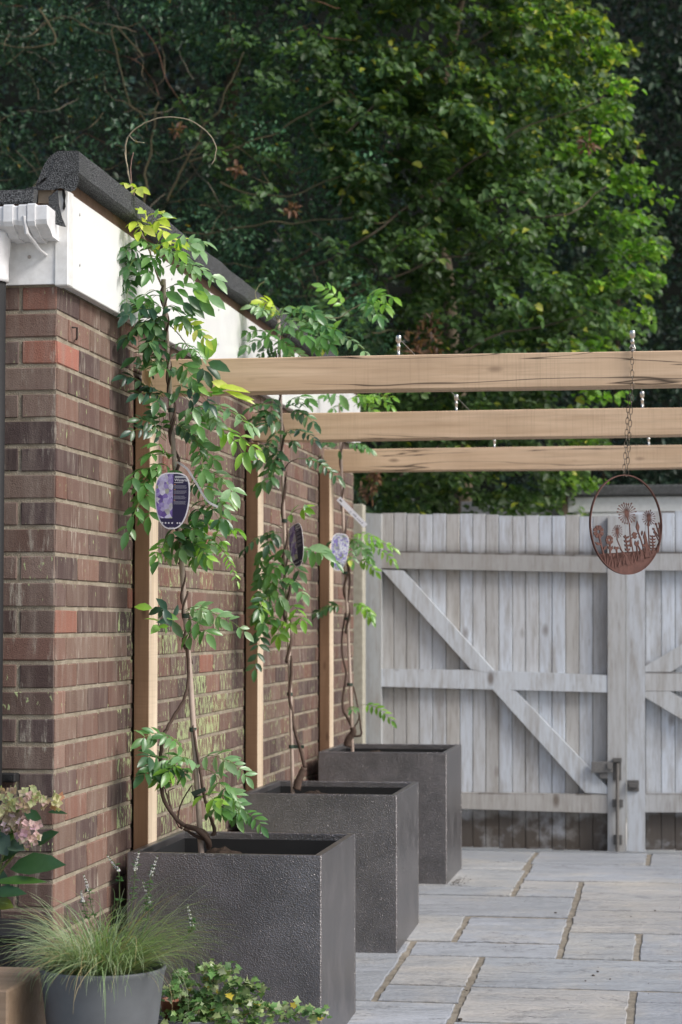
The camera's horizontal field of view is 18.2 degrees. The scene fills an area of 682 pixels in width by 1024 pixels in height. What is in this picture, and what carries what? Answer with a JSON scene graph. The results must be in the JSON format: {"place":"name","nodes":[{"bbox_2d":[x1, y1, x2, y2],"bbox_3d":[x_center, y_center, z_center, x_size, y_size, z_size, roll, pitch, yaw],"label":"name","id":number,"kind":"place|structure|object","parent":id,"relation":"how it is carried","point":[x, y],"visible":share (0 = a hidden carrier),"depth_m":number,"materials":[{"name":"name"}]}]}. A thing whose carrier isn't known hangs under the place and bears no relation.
{"place":"outdoors","nodes":[
{"label":"outdoors","id":0,"kind":"place"},
{"bbox_2d":[0,0,681,513],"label":"wooded bank","id":1,"kind":"structure","parent":0,"point":[10,100],"depth_m":29.01,"materials":[{"name":"green plant"}]},
{"bbox_2d":[347,850,681,1023],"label":"patio","id":2,"kind":"structure","parent":0,"point":[640,892],"depth_m":8.06,"materials":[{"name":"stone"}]},
{"bbox_2d":[0,967,45,1023],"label":"sleeper edging","id":3,"kind":"object","parent":2,"relation":"on","point":[21,1002],"visible":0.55,"depth_m":5.27,"materials":[{"name":"brown wood"}]},
{"bbox_2d":[0,918,52,967],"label":"black tub","id":4,"kind":"object","parent":2,"relation":"on","point":[4,929],"visible":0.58,"depth_m":5.53,"materials":[{"name":"plastic"}]},
{"bbox_2d":[0,785,66,909],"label":"hydrangea","id":5,"kind":"object","parent":4,"relation":"in","point":[31,863],"visible":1,"depth_m":5.58,"materials":[{"name":"green plant"}]},
{"bbox_2d":[38,958,166,1023],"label":"plant pot","id":6,"kind":"object","parent":2,"relation":"on","point":[141,1004],"visible":0.73,"depth_m":5.13,"materials":[{"name":"plastic"}]},
{"bbox_2d":[0,873,238,1013],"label":"ornamental grass","id":7,"kind":"object","parent":6,"relation":"in","point":[104,958],"depth_m":5.20,"materials":[{"name":"green plant"}]},
{"bbox_2d":[79,851,196,966],"bbox_3d":[-0.512,1.003,5.341,0.307,0.304,0.042,0,-3,9],"label":"flowering mint","id":8,"kind":"object","parent":6,"relation":"in","point":[135,865],"visible":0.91,"depth_m":5.35,"materials":[{"name":"green plant"}]},
{"bbox_2d":[158,997,233,1023],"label":"plant pot","id":9,"kind":"object","parent":2,"relation":"on","point":[166,1004],"visible":0.38,"depth_m":5.76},
{"bbox_2d":[159,958,331,1023],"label":"ivy","id":10,"kind":"object","parent":9,"relation":"in","point":[210,1007],"visible":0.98,"depth_m":5.70,"materials":[{"name":"green plant"}]},
{"bbox_2d":[127,831,355,1023],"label":"planter","id":11,"kind":"object","parent":2,"relation":"on","point":[285,902],"visible":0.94,"depth_m":6.35,"materials":[{"name":"concrete"}]},
{"bbox_2d":[161,279,203,852],"bbox_3d":[-0.488,0.185,6.587,0.149,1.823,0.021,0,-3,9],"label":"bamboo cane","id":12,"kind":"object","parent":11,"relation":"in","point":[192,718],"visible":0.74,"depth_m":6.57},
{"bbox_2d":[111,116,268,849],"bbox_3d":[-0.457,-0.107,6.508,0.494,2.274,0.241,0,-3,3],"label":"wisteria","id":13,"kind":"object","parent":11,"relation":"in","point":[161,772],"visible":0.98,"depth_m":6.50,"materials":[{"name":"green plant"}]},
{"bbox_2d":[155,461,217,528],"bbox_3d":[-0.464,-0.051,6.434,0.189,0.206,0.056,-1,-3,23],"label":"plant label","id":14,"kind":"object","parent":13,"relation":"attached to","point":[172,495],"visible":1,"depth_m":6.43,"materials":[{"name":"paint"}]},
{"bbox_2d":[242,780,418,952],"bbox_3d":[-0.030,1.382,8.362,0.592,0.602,0.680,0,-3,9],"label":"planter","id":15,"kind":"object","parent":2,"relation":"on","point":[380,819],"visible":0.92,"depth_m":8.03,"materials":[{"name":"concrete"}]},
{"bbox_2d":[277,319,294,792],"bbox_3d":[-0.213,0.197,8.307,0.074,1.906,0.017,0,-3,9],"label":"bamboo cane","id":16,"kind":"object","parent":15,"relation":"on","point":[288,630],"visible":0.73,"depth_m":8.29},
{"bbox_2d":[237,282,401,790],"bbox_3d":[-0.083,0.082,8.191,0.657,1.985,0.257,0,-3,9],"label":"wisteria","id":17,"kind":"object","parent":15,"relation":"in","point":[260,618],"visible":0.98,"depth_m":8.24,"materials":[{"name":"green plant"}]},
{"bbox_2d":[288,523,303,566],"bbox_3d":[-0.173,0.127,8.175,0.002,0.170,0.125,2,-3,-29],"label":"plant label","id":18,"kind":"object","parent":17,"relation":"attached to","point":[296,542],"visible":1,"depth_m":8.17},
{"bbox_2d":[353,504,365,743],"bbox_3d":[0.095,0.896,11.344,0.060,1.873,0.100,0,-3,9],"label":"gate post","id":19,"kind":"object","parent":2,"relation":"on","point":[359,643],"visible":0.56,"depth_m":11.31,"materials":[{"name":"beige wood"}]},
{"bbox_2d":[366,513,625,851],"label":"wooden gate","id":20,"kind":"structure","parent":19,"relation":"attached to","point":[496,647],"depth_m":11.36,"materials":[{"name":"white paint"}]},
{"bbox_2d":[318,743,461,883],"bbox_3d":[0.240,1.416,10.070,0.592,0.602,0.680,0,-3,9],"label":"planter","id":21,"kind":"object","parent":2,"relation":"on","point":[434,771],"visible":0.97,"depth_m":9.74,"materials":[{"name":"concrete"}]},
{"bbox_2d":[338,403,353,751],"bbox_3d":[0.025,0.333,10.036,0.079,1.697,0.017,0,-3,9],"label":"bamboo cane","id":22,"kind":"object","parent":21,"relation":"on","point":[348,629],"visible":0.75,"depth_m":10.02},
{"bbox_2d":[311,393,399,746],"bbox_3d":[0.067,0.260,9.959,0.438,1.677,0.209,0,-3,9],"label":"wisteria","id":23,"kind":"object","parent":21,"relation":"in","point":[366,550],"visible":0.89,"depth_m":9.98,"materials":[{"name":"green plant"}]},
{"bbox_2d":[331,533,348,570],"bbox_3d":[-0.006,0.186,9.916,0.086,0.174,0.001,0,-3,-1],"label":"plant label","id":24,"kind":"object","parent":23,"relation":"attached to","point":[339,545],"visible":0.83,"depth_m":9.92,"materials":[{"name":"paint"}]},
{"bbox_2d":[133,330,681,849],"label":"pergola","id":25,"kind":"object","parent":2,"relation":"on","point":[449,372],"visible":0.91,"depth_m":8.23,"materials":[{"name":"brown wood"}]},
{"bbox_2d":[337,497,366,527],"bbox_3d":[0.051,0.001,9.896,0.145,0.147,0.002,0,-3,9],"label":"label strip","id":26,"kind":"object","parent":25,"relation":"attached to","point":[353,513],"visible":1,"depth_m":9.89,"materials":[{"name":"paint"}]},
{"bbox_2d":[589,344,661,574],"bbox_3d":[0.883,-0.159,6.535,0.095,0.701,0.302,-3,-4,41],"label":"garden ornament","id":27,"kind":"object","parent":25,"relation":"hanging from","point":[629,563],"visible":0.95,"depth_m":6.53,"materials":[{"name":"metal"}]},
{"bbox_2d":[443,861,680,1020],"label":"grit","id":28,"kind":"object","parent":2,"relation":"on","point":[459,1019],"visible":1,"depth_m":8.86,"materials":[{"name":"grey gravel"}]},
{"bbox_2d":[627,511,681,851],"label":"wooden gate","id":29,"kind":"structure","parent":2,"relation":"on","point":[654,704],"depth_m":11.22,"materials":[{"name":"white paint"}]},
{"bbox_2d":[462,823,681,853],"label":"driveway","id":30,"kind":"structure","parent":0,"point":[565,850],"depth_m":11.63,"materials":[{"name":"concrete"}]},
{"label":"ground","id":31,"kind":"structure","parent":0,"visible":0},
{"bbox_2d":[0,151,359,957],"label":"brick garage","id":32,"kind":"structure","parent":31,"relation":"on","point":[66,597],"depth_m":6.31,"materials":[{"name":"brown brick"}]},
{"bbox_2d":[0,0,446,505],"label":"holly tree","id":33,"kind":"object","parent":31,"relation":"on","point":[214,234],"visible":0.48,"depth_m":13.81,"materials":[{"name":"green plant"}]},
{"bbox_2d":[0,0,681,513],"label":"undergrowth","id":34,"kind":"object","parent":31,"relation":"on","point":[470,282],"visible":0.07,"depth_m":18.79,"materials":[{"name":"green plant"}]},
{"bbox_2d":[153,0,678,515],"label":"hazel tree","id":35,"kind":"object","parent":31,"relation":"on","point":[465,120],"visible":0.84,"depth_m":12.94,"materials":[{"name":"green plant"}]},
{"bbox_2d":[461,501,561,515],"bbox_3d":[1.162,0.986,14.495,0.682,2.122,0.060,0,-3,9],"label":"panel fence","id":36,"kind":"object","parent":31,"relation":"on","point":[473,508],"visible":0.14,"depth_m":14.55,"materials":[{"name":"plastic"}]},
{"bbox_2d":[489,0,681,500],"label":"shaded tree","id":37,"kind":"object","parent":31,"relation":"on","point":[652,40],"visible":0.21,"depth_m":18.58,"materials":[{"name":"green plant"}]},
{"bbox_2d":[562,484,681,816],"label":"outbuilding","id":38,"kind":"structure","parent":31,"relation":"on","point":[609,499],"depth_m":13.89,"materials":[{"name":"white plastic"}]}
]}

